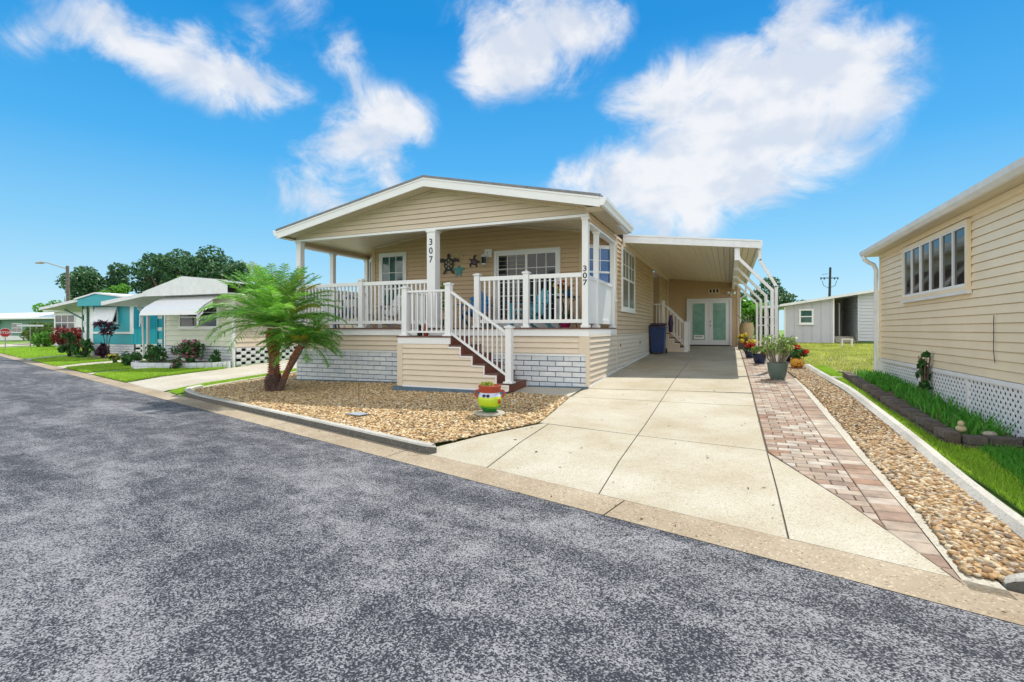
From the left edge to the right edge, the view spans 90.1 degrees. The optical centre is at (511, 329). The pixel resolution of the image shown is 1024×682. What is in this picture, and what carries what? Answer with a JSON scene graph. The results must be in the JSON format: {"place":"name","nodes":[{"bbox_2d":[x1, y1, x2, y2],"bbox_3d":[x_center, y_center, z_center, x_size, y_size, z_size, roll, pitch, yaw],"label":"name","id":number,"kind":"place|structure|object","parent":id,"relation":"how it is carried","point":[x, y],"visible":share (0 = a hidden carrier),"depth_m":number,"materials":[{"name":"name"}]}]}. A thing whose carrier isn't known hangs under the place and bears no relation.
{"place":"outdoors","nodes":[
{"label":"outdoors","id":0,"kind":"place"},
{"bbox_2d":[0,343,42,346],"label":"side street","id":1,"kind":"structure","parent":0,"point":[21,344],"depth_m":45.31,"materials":[{"name":"concrete"}]},
{"bbox_2d":[0,346,90,357],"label":"grass","id":2,"kind":"structure","parent":0,"point":[27,352],"depth_m":31.80,"materials":[{"name":"green plant"}]},
{"bbox_2d":[56,356,161,367],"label":"second driveway","id":3,"kind":"structure","parent":0,"point":[64,366],"depth_m":21.51,"materials":[{"name":"concrete"}]},
{"bbox_2d":[128,360,296,393],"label":"neighbour driveway","id":4,"kind":"structure","parent":0,"point":[164,383],"depth_m":15.10,"materials":[{"name":"concrete"}]},
{"bbox_2d":[0,356,1023,681],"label":"road","id":5,"kind":"structure","parent":0,"point":[148,538],"depth_m":3.11,"materials":[{"name":"grey asphalt"}]},
{"bbox_2d":[0,330,1023,583],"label":"ground","id":6,"kind":"structure","parent":0,"point":[1016,510],"depth_m":12.06,"materials":[{"name":"soil"}]},
{"bbox_2d":[0,312,53,339],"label":"house","id":7,"kind":"structure","parent":6,"relation":"on","point":[11,321],"depth_m":60.94,"materials":[{"name":"green metal"}]},
{"bbox_2d":[11,323,21,332],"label":"window","id":8,"kind":"structure","parent":7,"relation":"in","point":[15,329],"depth_m":60.80,"materials":[{"name":"white plastic"}]},
{"bbox_2d":[17,325,42,346],"bbox_3d":[-37.689,0.532,39.975,0.065,1.835,1.523,0,0,45],"label":"street name sign","id":9,"kind":"object","parent":6,"relation":"on","point":[30,326],"visible":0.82,"depth_m":39.97,"materials":[{"name":"white metal"}]},
{"bbox_2d":[19,320,53,343],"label":"hedge","id":10,"kind":"object","parent":6,"relation":"on","point":[47,327],"visible":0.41,"depth_m":46.69,"materials":[{"name":"green plant"}]},
{"bbox_2d":[30,331,53,346],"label":"shrub","id":11,"kind":"object","parent":6,"relation":"on","point":[41,338],"visible":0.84,"depth_m":40.12,"materials":[{"name":"green plant"}]},
{"bbox_2d":[32,300,60,312],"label":"tree","id":12,"kind":"object","parent":6,"relation":"on","point":[41,305],"visible":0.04,"depth_m":68.56,"materials":[{"name":"green plant"}]},
{"bbox_2d":[35,261,69,300],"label":"street lamp","id":13,"kind":"object","parent":6,"relation":"on","point":[67,283],"visible":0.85,"depth_m":44.93,"materials":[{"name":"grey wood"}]},
{"bbox_2d":[43,310,89,345],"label":"white house","id":14,"kind":"structure","parent":6,"relation":"on","point":[68,320],"depth_m":39.47,"materials":[{"name":"metal"}]},
{"bbox_2d":[55,314,74,330],"bbox_3d":[-34.704,-0.513,39.652,2.710,1.315,0.085,0,0,23],"label":"window","id":15,"kind":"structure","parent":14,"relation":"in","point":[68,320],"depth_m":39.63,"materials":[{"name":"white glass"}]},
{"bbox_2d":[39,292,161,356],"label":"turquoise house","id":16,"kind":"structure","parent":6,"relation":"on","point":[127,335],"depth_m":24.75,"materials":[{"name":"paint"}]},
{"bbox_2d":[54,262,154,299],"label":"oak tree","id":17,"kind":"object","parent":6,"relation":"on","point":[85,280],"visible":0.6,"depth_m":60.74,"materials":[{"name":"green plant"}]},
{"bbox_2d":[107,353,119,362],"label":"flowering plant","id":18,"kind":"object","parent":6,"relation":"on","point":[114,358],"visible":0.91,"depth_m":21.03,"materials":[{"name":"yellow plant"}]},
{"bbox_2d":[99,283,130,293],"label":"young tree","id":19,"kind":"object","parent":6,"relation":"on","point":[124,288],"visible":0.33,"depth_m":48.95,"materials":[{"name":"green plant"}]},
{"bbox_2d":[94,367,226,381],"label":"front lawn","id":20,"kind":"structure","parent":6,"relation":"on","point":[160,376],"depth_m":15.96,"materials":[{"name":"plant"}]},
{"bbox_2d":[168,357,182,368],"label":"flowering plant","id":21,"kind":"object","parent":20,"relation":"on","point":[176,363],"visible":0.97,"depth_m":17.58,"materials":[{"name":"green plant"}]},
{"bbox_2d":[121,245,252,294],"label":"oak tree","id":22,"kind":"object","parent":6,"relation":"on","point":[163,269],"visible":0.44,"depth_m":62.33,"materials":[{"name":"green plant"}]},
{"bbox_2d":[101,276,355,366],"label":"neighbour house","id":23,"kind":"structure","parent":6,"relation":"on","point":[175,305],"depth_m":18.77,"materials":[{"name":"white metal"}]},
{"bbox_2d":[177,306,218,328],"bbox_3d":[-11.607,-0.437,18.895,2.180,0.865,0.085,0,0,23],"label":"window","id":24,"kind":"structure","parent":23,"relation":"in","point":[185,321],"depth_m":18.84,"materials":[{"name":"white plastic"}]},
{"bbox_2d":[211,262,249,282],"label":"oak tree","id":25,"kind":"object","parent":6,"relation":"on","point":[240,267],"visible":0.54,"depth_m":60.16,"materials":[{"name":"green plant"}]},
{"bbox_2d":[204,371,296,387],"bbox_3d":[-7.042,1.365,14.345,0.202,0.257,3.686,0,0,21],"label":"bed edging","id":26,"kind":"object","parent":6,"relation":"on","point":[293,372],"visible":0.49,"depth_m":13.63,"materials":[{"name":"concrete"}]},
{"bbox_2d":[184,385,436,453],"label":"kerb","id":27,"kind":"structure","parent":6,"relation":"on","point":[397,441],"depth_m":7.78,"materials":[{"name":"concrete"}]},
{"bbox_2d":[194,373,569,442],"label":"gravel","id":28,"kind":"structure","parent":6,"relation":"on","point":[252,393],"depth_m":9.30,"materials":[{"name":"beige gravel"}]},
{"bbox_2d":[192,259,348,391],"bbox_3d":[-5.400,-0.063,11.760,3.317,3.074,3.259,0,0,23],"label":"palm tree","id":29,"kind":"object","parent":28,"relation":"on","point":[270,303],"visible":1,"depth_m":11.39,"materials":[{"name":"green plant"}]},
{"bbox_2d":[474,410,504,416],"bbox_3d":[-0.353,1.360,8.295,0.504,0.060,0.512,0,0,23],"label":"stone slab","id":30,"kind":"object","parent":28,"relation":"on","point":[482,413],"depth_m":8.13,"materials":[{"name":"stone"}]},
{"bbox_2d":[474,381,505,411],"bbox_3d":[-0.357,1.073,8.294,0.399,0.496,0.411,0,0,-41],"label":"painted jar","id":31,"kind":"object","parent":30,"relation":"on","point":[489,397],"visible":1,"depth_m":8.16,"materials":[{"name":"ceramic"}]},
{"bbox_2d":[273,175,740,393],"bbox_3d":[2.724,-1.012,19.965,11.565,5.025,20.110,0,0,23],"label":"mobile home","id":32,"kind":"object","parent":6,"relation":"on","point":[526,245],"visible":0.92,"depth_m":12.62,"materials":[{"name":"beige plastic"}]},
{"bbox_2d":[335,295,357,327],"bbox_3d":[-4.706,-0.530,14.700,0.800,0.980,1.000,0,0,-12],"label":"adirondack chair","id":33,"kind":"object","parent":32,"relation":"on","point":[346,313],"visible":0.2,"depth_m":14.68,"materials":[{"name":"blue plastic"}]},
{"bbox_2d":[369,257,371,305],"bbox_3d":[-4.354,-1.323,15.761,0.085,1.735,0.730,0,0,-22],"label":"window","id":34,"kind":"structure","parent":32,"relation":"in","point":[370,261],"depth_m":15.91,"materials":[{"name":"white plastic"}]},
{"bbox_2d":[365,296,400,327],"bbox_3d":[-3.501,-0.530,14.314,0.800,0.980,1.000,0,0,43],"label":"adirondack chair","id":35,"kind":"object","parent":32,"relation":"on","point":[379,325],"visible":0.39,"depth_m":14.22,"materials":[{"name":"white plastic"}]},
{"bbox_2d":[379,252,406,314],"bbox_3d":[-3.514,-1.343,15.030,1.020,1.835,0.085,0,0,23],"label":"window","id":36,"kind":"structure","parent":32,"relation":"in","point":[392,266],"depth_m":15.04,"materials":[{"name":"white plastic"}]},
{"bbox_2d":[440,280,455,327],"bbox_3d":[-1.653,-0.641,12.653,0.534,1.199,0.425,0,0,-10],"label":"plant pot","id":37,"kind":"object","parent":32,"relation":"attached to","point":[443,298],"visible":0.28,"depth_m":12.63,"materials":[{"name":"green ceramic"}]},
{"bbox_2d":[440,253,458,273],"bbox_3d":[-1.770,-1.835,14.276,0.672,0.582,0.016,0,0,23],"label":"wall turtle","id":38,"kind":"object","parent":32,"relation":"attached to","point":[448,263],"depth_m":14.27,"materials":[{"name":"black metal"}]},
{"bbox_2d":[457,291,492,327],"bbox_3d":[-0.917,-0.530,13.278,0.800,0.980,1.000,0,0,11],"label":"adirondack chair","id":39,"kind":"object","parent":32,"relation":"on","point":[482,305],"visible":0.32,"depth_m":13.44,"materials":[{"name":"blue plastic"}]},
{"bbox_2d":[497,252,524,325],"bbox_3d":[-0.002,-1.065,13.560,0.875,1.930,0.032,0,0,23],"label":"patio door","id":40,"kind":"structure","parent":32,"relation":"in","point":[504,260],"depth_m":13.58,"materials":[{"name":"white glass"}]},
{"bbox_2d":[506,289,554,327],"bbox_3d":[0.499,-0.530,12.451,1.000,0.980,0.800,0,0,-42],"label":"adirondack chair","id":41,"kind":"object","parent":32,"relation":"on","point":[531,308],"visible":0.44,"depth_m":12.46,"materials":[{"name":"teal plastic"}]},
{"bbox_2d":[525,250,556,325],"bbox_3d":[0.764,-1.065,13.227,0.875,1.930,0.047,0,0,23],"label":"patio door","id":42,"kind":"structure","parent":32,"relation":"in","point":[536,262],"depth_m":13.19,"materials":[{"name":"white glass"}]},
{"bbox_2d":[551,296,578,327],"bbox_3d":[1.245,-0.402,11.908,0.660,0.729,0.660,0,0,23],"label":"bistro table","id":43,"kind":"object","parent":32,"relation":"on","point":[563,297],"visible":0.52,"depth_m":11.81,"materials":[{"name":"black metal"}]},
{"bbox_2d":[553,280,569,295],"bbox_3d":[1.209,-0.962,11.870,0.503,0.391,0.372,0,0,23],"label":"plant pot","id":44,"kind":"object","parent":43,"relation":"on","point":[563,290],"visible":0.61,"depth_m":11.81,"materials":[{"name":"blue ceramic"}]},
{"bbox_2d":[560,310,570,327],"bbox_3d":[1.200,-0.233,11.375,0.293,0.385,0.304,0,0,23],"label":"plant pot","id":45,"kind":"object","parent":32,"relation":"on","point":[564,325],"visible":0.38,"depth_m":11.31,"materials":[{"name":"red ceramic"}]},
{"bbox_2d":[589,244,616,300],"bbox_3d":[2.246,-1.438,13.003,0.970,1.425,0.085,0,0,-22],"label":"window","id":46,"kind":"structure","parent":32,"relation":"in","point":[604,250],"depth_m":13.05,"materials":[{"name":"white plastic"}]},
{"bbox_2d":[621,245,636,313],"bbox_3d":[3.376,-1.388,14.752,0.085,1.805,2.120,0,0,23],"label":"window","id":47,"kind":"structure","parent":32,"relation":"in","point":[628,259],"depth_m":14.58,"materials":[{"name":"white plastic"}]},
{"bbox_2d":[668,315,673,331],"bbox_3d":[6.024,-0.224,19.384,0.202,0.656,0.144,0,0,23],"label":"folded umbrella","id":48,"kind":"object","parent":32,"relation":"hanging from","point":[670,323],"visible":1,"depth_m":19.34,"materials":[{"name":"fabric"}]},
{"bbox_2d":[689,300,708,344],"bbox_3d":[8.645,-0.322,23.665,0.880,2.045,0.055,0,0,23],"label":"door","id":49,"kind":"structure","parent":32,"relation":"in","point":[698,310],"depth_m":23.63,"materials":[{"name":"white glass"}]},
{"bbox_2d":[709,300,729,344],"bbox_3d":[9.454,-0.322,23.295,0.880,2.045,0.104,0,0,23],"label":"door","id":50,"kind":"structure","parent":32,"relation":"in","point":[719,310],"depth_m":23.30,"materials":[{"name":"white glass"}]},
{"bbox_2d":[1,356,1023,625],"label":"curb","id":51,"kind":"structure","parent":6,"relation":"on","point":[623,520],"depth_m":3.98,"materials":[{"name":"grey concrete"}]},
{"bbox_2d":[0,353,1023,624],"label":"gutter","id":52,"kind":"object","parent":51,"relation":"on","point":[940,589],"visible":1,"depth_m":3.94,"materials":[{"name":"beige concrete"}]},
{"bbox_2d":[512,386,581,396],"bbox_3d":[0.627,1.261,10.514,1.450,0.094,0.950,0,0,23],"label":"walkway pad","id":53,"kind":"object","parent":6,"relation":"on","point":[552,391],"visible":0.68,"depth_m":10.45,"materials":[{"name":"concrete"}]},
{"bbox_2d":[741,296,769,340],"bbox_3d":[13.348,-0.445,28.323,2.412,2.829,1.922,0,0,38],"label":"plumeria tree","id":54,"kind":"object","parent":6,"relation":"on","point":[748,307],"visible":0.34,"depth_m":28.13,"materials":[{"name":"green plant"}]},
{"bbox_2d":[741,276,797,322],"bbox_3d":[19.661,-1.665,39.908,4.811,4.858,3.935,0,0,35],"label":"tree","id":55,"kind":"object","parent":6,"relation":"on","point":[783,295],"visible":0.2,"depth_m":39.05,"materials":[{"name":"green plant"}]},
{"bbox_2d":[758,290,873,343],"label":"grey house","id":56,"kind":"structure","parent":6,"relation":"on","point":[833,319],"depth_m":26.07,"materials":[{"name":"white metal"}]},
{"bbox_2d":[798,309,813,324],"bbox_3d":[15.068,-0.642,26.162,0.710,0.815,0.085,0,0,23],"label":"window","id":57,"kind":"structure","parent":56,"relation":"in","point":[806,316],"depth_m":26.16,"materials":[{"name":"white plastic"}]},
{"bbox_2d":[836,303,839,335],"bbox_3d":[17.396,-0.425,27.274,0.050,1.950,0.800,0,0,23],"label":"door","id":58,"kind":"structure","parent":56,"relation":"in","point":[838,304],"depth_m":27.00,"materials":[{"name":"white plastic"}]},
{"bbox_2d":[820,267,837,296],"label":"utility pole","id":59,"kind":"object","parent":6,"relation":"on","point":[829,290],"visible":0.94,"depth_m":59.90,"materials":[{"name":"grey wood"}]},
{"bbox_2d":[794,378,1014,598],"bbox_3d":[4.479,1.289,6.986,0.203,0.468,8.840,0,0,23],"label":"paver haunch","id":60,"kind":"object","parent":6,"relation":"on","point":[919,519],"visible":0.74,"depth_m":4.14,"materials":[{"name":"concrete"}]},
{"bbox_2d":[804,364,1023,538],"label":"garden kerb","id":61,"kind":"structure","parent":6,"relation":"on","point":[1006,514],"depth_m":4.98,"materials":[{"name":"concrete"}]},
{"bbox_2d":[842,371,1023,450],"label":"planter wall","id":62,"kind":"structure","parent":6,"relation":"on","point":[935,427],"depth_m":6.25,"materials":[{"name":"grey concrete"}]},
{"bbox_2d":[856,374,1014,437],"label":"planter soil","id":63,"kind":"structure","parent":62,"relation":"in","point":[891,393],"depth_m":7.24,"materials":[{"name":"brown soil"}]},
{"bbox_2d":[852,368,917,391],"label":"lilies","id":64,"kind":"object","parent":63,"relation":"on","point":[884,380],"visible":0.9,"depth_m":9.34,"materials":[{"name":"green plant"}]},
{"bbox_2d":[915,350,933,393],"bbox_3d":[6.533,0.698,8.110,0.226,0.757,0.259,0,0,-13],"label":"climbing plant","id":65,"kind":"object","parent":63,"relation":"on","point":[924,373],"visible":0.97,"depth_m":8.07,"materials":[{"name":"green plant"}]},
{"bbox_2d":[891,384,1015,436],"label":"lilies","id":66,"kind":"object","parent":63,"relation":"on","point":[943,409],"visible":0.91,"depth_m":6.67,"materials":[{"name":"green plant"}]},
{"bbox_2d":[955,420,966,431],"bbox_3d":[5.071,1.092,5.765,0.100,0.137,0.157,0,0,23],"label":"duck ornament","id":67,"kind":"object","parent":62,"relation":"on","point":[960,427],"visible":1,"depth_m":5.74,"materials":[{"name":"stone"}]},
{"bbox_2d":[859,156,1023,437],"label":"cream house","id":68,"kind":"structure","parent":6,"relation":"on","point":[949,285],"depth_m":6.89,"materials":[{"name":"metal"}]},
{"bbox_2d":[900,219,971,302],"bbox_3d":[6.598,-0.975,8.054,0.075,0.990,2.820,0,0,23],"label":"window","id":69,"kind":"structure","parent":68,"relation":"in","point":[938,265],"depth_m":7.69,"materials":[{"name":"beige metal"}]},
{"bbox_2d":[1001,573,1023,593],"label":"street kerb","id":70,"kind":"structure","parent":6,"relation":"on","point":[1013,582],"depth_m":2.99,"materials":[{"name":"concrete"}]},
{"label":"pebble bed base","id":71,"kind":"structure","parent":6,"relation":"on","visible":0},
{"bbox_2d":[787,365,899,438],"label":"gravel","id":72,"kind":"structure","parent":71,"relation":"on","point":[857,417],"depth_m":7.86,"materials":[{"name":"beige gravel"}]},
{"bbox_2d":[790,345,808,367],"bbox_3d":[7.257,0.678,12.922,0.451,0.601,0.418,0,0,23],"label":"plant pot","id":73,"kind":"object","parent":72,"relation":"on","point":[796,360],"visible":0.97,"depth_m":12.84,"materials":[{"name":"ceramic"}]},
{"bbox_2d":[850,433,1023,581],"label":"gravel","id":74,"kind":"structure","parent":71,"relation":"on","point":[977,538],"depth_m":3.92,"materials":[{"name":"beige gravel"}]},
{"bbox_2d":[0,0,1023,329],"label":"sky","id":75,"kind":"structure","parent":0,"point":[816,131],"materials":[{"name":"blue"}]},
{"bbox_2d":[424,346,951,576],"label":"driveway","id":76,"kind":"structure","parent":0,"point":[657,467],"depth_m":5.85,"materials":[{"name":"beige concrete"}]},
{"bbox_2d":[649,323,667,352],"bbox_3d":[5.361,0.325,18.749,0.600,1.127,0.710,0,0,23],"label":"wheelie bin","id":77,"kind":"object","parent":76,"relation":"on","point":[658,337],"visible":0.99,"depth_m":18.50,"materials":[{"name":"blue plastic"}]},
{"bbox_2d":[778,337,797,361],"bbox_3d":[7.897,0.563,14.787,0.649,0.717,0.545,0,0,23],"label":"plant pot","id":78,"kind":"object","parent":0,"point":[790,357],"visible":0.25,"depth_m":14.64,"materials":[{"name":"black ceramic"}]},
{"bbox_2d":[767,341,883,373],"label":"back lawn","id":79,"kind":"structure","parent":0,"point":[844,360],"depth_m":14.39,"materials":[{"name":"plant"}]},
{"bbox_2d":[740,349,963,584],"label":"paver path","id":80,"kind":"structure","parent":0,"point":[819,434],"depth_m":5.61,"materials":[{"name":"brick"}]},
{"bbox_2d":[623,234,777,362],"bbox_3d":[7.006,-0.784,18.503,3.781,3.604,11.720,0,0,23],"label":"carport","id":81,"kind":"object","parent":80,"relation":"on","point":[722,260],"visible":0.88,"depth_m":14.79,"materials":[{"name":"beige metal"}]},
{"bbox_2d":[742,342,754,357],"bbox_3d":[7.541,0.635,16.255,0.373,0.518,0.396,0,0,43],"label":"plant pot","id":82,"kind":"object","parent":80,"relation":"on","point":[746,348],"visible":0.9,"depth_m":16.18,"materials":[{"name":"blue ceramic"}]},
{"bbox_2d":[751,341,765,363],"bbox_3d":[6.970,0.643,14.365,0.449,0.617,0.460,0,0,-8],"label":"plant pot","id":83,"kind":"object","parent":80,"relation":"on","point":[759,358],"visible":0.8,"depth_m":14.27,"materials":[{"name":"ceramic"}]},
{"bbox_2d":[760,334,797,379],"bbox_3d":[5.701,0.569,10.932,0.686,0.989,0.675,0,0,-5],"label":"plant pot","id":84,"kind":"object","parent":80,"relation":"on","point":[777,370],"visible":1,"depth_m":10.86,"materials":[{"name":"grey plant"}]},
{"bbox_3d":[10.120,0.611,22.022,0.550,0.368,0.550,0,0,23],"label":"pedestal","id":85,"kind":"object","parent":80,"relation":"on","visible":0},
{"bbox_2d":[736,314,753,339],"bbox_3d":[10.105,-0.123,22.000,0.600,1.098,0.599,0,0,-26],"label":"garden urn","id":86,"kind":"object","parent":85,"relation":"on","point":[747,327],"visible":0.92,"depth_m":21.79,"materials":[{"name":"beige ceramic"}]},
{"bbox_2d":[814,365,1023,512],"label":"lawn","id":87,"kind":"structure","parent":0,"point":[994,491],"depth_m":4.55,"materials":[{"name":"plant"}]},
{"bbox_2d":[978,442,1023,486],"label":"grass","id":88,"kind":"structure","parent":87,"relation":"on","point":[1009,461],"depth_m":5.09,"materials":[{"name":"green plant"}]},
{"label":"corner lawn","id":89,"kind":"structure","parent":0,"visible":0},
{"bbox_2d":[0,328,10,349],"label":"stop sign","id":90,"kind":"object","parent":89,"relation":"on","point":[5,332],"visible":0.99,"depth_m":35.60,"materials":[{"name":"red metal"}]},
{"bbox_2d":[48,326,84,347],"bbox_3d":[-30.299,0.617,34.996,2.610,1.786,1.870,0,0,23],"label":"croton shrub","id":91,"kind":"object","parent":89,"relation":"on","point":[59,340],"visible":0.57,"depth_m":34.67,"materials":[{"name":"red plant"}]},
{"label":"middle lawn","id":92,"kind":"structure","parent":0,"visible":0},
{"bbox_2d":[66,360,151,372],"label":"grass","id":93,"kind":"structure","parent":92,"relation":"on","point":[98,367],"depth_m":19.06,"materials":[{"name":"green plant"}]},
{"bbox_2d":[120,351,145,365],"bbox_3d":[-14.432,1.126,19.376,1.009,0.637,0.704,0,0,23],"label":"shrub","id":94,"kind":"object","parent":92,"relation":"on","point":[127,359],"visible":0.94,"depth_m":19.31,"materials":[{"name":"green plant"}]},
{"bbox_2d":[131,361,229,368],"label":"flower bed wall","id":95,"kind":"structure","parent":92,"relation":"on","point":[136,364],"depth_m":17.80,"materials":[{"name":"paint"}]},
{"bbox_2d":[140,360,227,362],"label":"flower bed soil","id":96,"kind":"structure","parent":95,"relation":"in","point":[166,361],"depth_m":18.58,"materials":[{"name":"brown soil"}]},
{"bbox_2d":[143,344,168,361],"bbox_3d":[-13.244,0.877,18.993,1.162,0.794,0.711,0,0,23],"label":"shrub","id":97,"kind":"object","parent":96,"relation":"on","point":[154,353],"visible":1,"depth_m":18.87,"materials":[{"name":"green plant"}]},
{"bbox_2d":[169,339,205,362],"bbox_3d":[-11.626,0.792,18.300,1.218,0.914,0.784,0,0,23],"label":"flowering shrub","id":98,"kind":"object","parent":96,"relation":"on","point":[188,350],"visible":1,"depth_m":18.13,"materials":[{"name":"green plant"}]},
{"bbox_2d":[208,349,220,361],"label":"shrub","id":99,"kind":"object","parent":96,"relation":"on","point":[215,357],"visible":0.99,"depth_m":17.89,"materials":[{"name":"green plant"}]},
{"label":"far lawn","id":100,"kind":"structure","parent":0,"visible":0},
{"bbox_2d":[31,354,120,365],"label":"grass","id":101,"kind":"structure","parent":100,"relation":"on","point":[59,360],"depth_m":23.24,"materials":[{"name":"green plant"}]},
{"bbox_2d":[71,356,121,359],"bbox_3d":[-19.980,1.330,24.808,5.295,0.078,1.314,0,0,34],"label":"flower bed","id":102,"kind":"object","parent":100,"relation":"on","point":[95,357],"visible":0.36,"depth_m":24.39,"materials":[{"name":"brown soil"}]},
{"bbox_2d":[57,331,79,356],"bbox_3d":[-22.395,0.728,25.747,0.797,1.435,0.890,0,0,23],"label":"shrub","id":103,"kind":"object","parent":102,"relation":"on","point":[65,347],"visible":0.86,"depth_m":25.67,"materials":[{"name":"green plant"}]},
{"bbox_2d":[70,338,95,357],"bbox_3d":[-20.868,0.934,24.886,0.999,1.062,0.915,0,0,23],"label":"shrub","id":104,"kind":"object","parent":102,"relation":"on","point":[87,345],"visible":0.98,"depth_m":24.83,"materials":[{"name":"green plant"}]},
{"bbox_2d":[94,343,110,357],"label":"shrub","id":105,"kind":"object","parent":102,"relation":"on","point":[101,350],"visible":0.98,"depth_m":23.71,"materials":[{"name":"purple plant"}]},
{"bbox_2d":[92,319,119,357],"bbox_3d":[-18.981,0.454,23.879,1.598,1.887,0.762,0,0,23],"label":"ti plant","id":106,"kind":"object","parent":102,"relation":"on","point":[104,330],"visible":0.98,"depth_m":23.84,"materials":[{"name":"purple plant"}]},
{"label":"grass strip","id":107,"kind":"structure","parent":0,"visible":0},
{"bbox_2d":[170,368,296,393],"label":"grass","id":108,"kind":"structure","parent":107,"relation":"on","point":[179,390],"depth_m":13.53,"materials":[{"name":"green plant"}]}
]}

